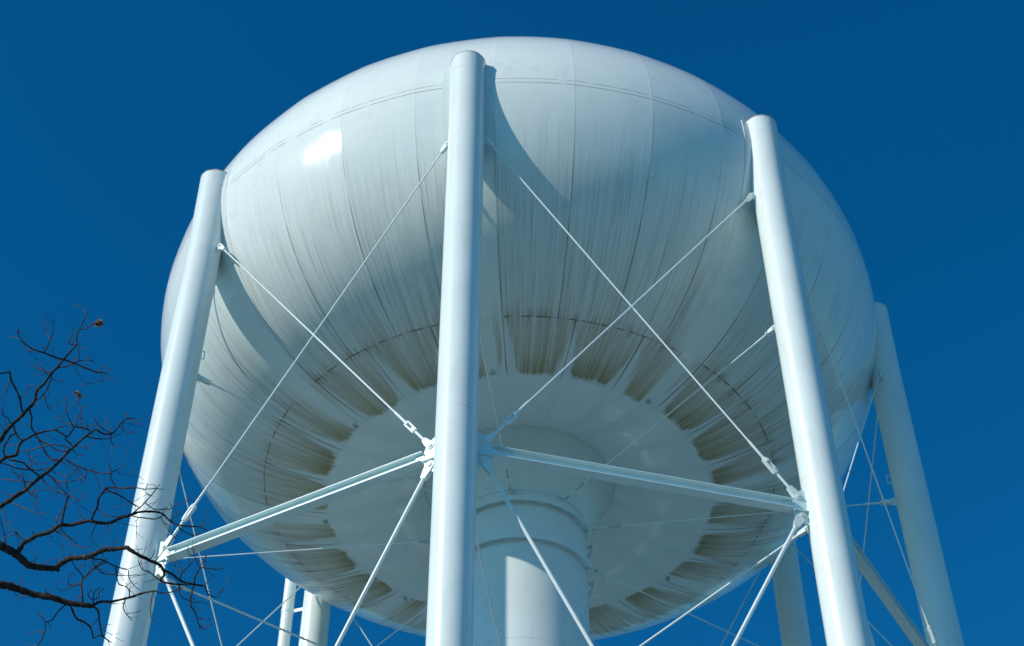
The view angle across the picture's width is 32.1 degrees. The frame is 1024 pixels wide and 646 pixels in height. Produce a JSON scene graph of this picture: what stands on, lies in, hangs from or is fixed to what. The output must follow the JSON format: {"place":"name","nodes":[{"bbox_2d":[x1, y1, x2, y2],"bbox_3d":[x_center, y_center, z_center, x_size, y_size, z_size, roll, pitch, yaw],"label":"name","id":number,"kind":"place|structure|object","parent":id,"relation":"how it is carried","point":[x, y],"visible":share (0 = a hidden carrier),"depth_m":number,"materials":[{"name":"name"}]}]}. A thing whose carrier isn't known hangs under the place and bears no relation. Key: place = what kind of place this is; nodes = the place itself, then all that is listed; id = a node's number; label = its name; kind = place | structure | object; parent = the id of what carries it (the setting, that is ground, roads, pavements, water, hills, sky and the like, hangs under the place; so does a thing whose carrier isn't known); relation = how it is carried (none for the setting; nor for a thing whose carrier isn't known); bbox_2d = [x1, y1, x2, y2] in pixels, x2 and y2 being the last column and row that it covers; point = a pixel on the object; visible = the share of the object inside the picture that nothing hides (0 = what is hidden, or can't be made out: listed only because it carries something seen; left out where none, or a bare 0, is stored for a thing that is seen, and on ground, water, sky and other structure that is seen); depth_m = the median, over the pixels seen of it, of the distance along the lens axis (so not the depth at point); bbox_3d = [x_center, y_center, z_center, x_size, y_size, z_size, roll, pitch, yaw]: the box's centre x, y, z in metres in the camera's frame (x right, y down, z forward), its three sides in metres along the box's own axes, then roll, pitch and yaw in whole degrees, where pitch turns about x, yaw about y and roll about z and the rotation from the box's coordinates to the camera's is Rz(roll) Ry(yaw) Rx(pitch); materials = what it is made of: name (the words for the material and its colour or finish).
{"place":"outdoors","nodes":[
{"label":"outdoors","id":0,"kind":"place"},
{"bbox_2d":[0,0,1023,645],"label":"sky","id":1,"kind":"structure","parent":0,"point":[910,113],"materials":[{"name":"blue"}]},
{"bbox_2d":[103,36,963,645],"bbox_3d":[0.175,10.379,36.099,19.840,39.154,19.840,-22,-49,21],"label":"water tower","id":2,"kind":"structure","parent":0,"point":[517,340],"depth_m":38.98,"materials":[{"name":"metal"}]},
{"label":"ground","id":3,"kind":"structure","parent":0,"visible":0},
{"bbox_2d":[0,302,229,645],"bbox_3d":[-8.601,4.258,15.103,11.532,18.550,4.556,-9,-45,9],"label":"bare tree","id":4,"kind":"object","parent":3,"relation":"on","point":[19,557],"visible":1,"depth_m":17.16,"materials":[{"name":"brown plant"}]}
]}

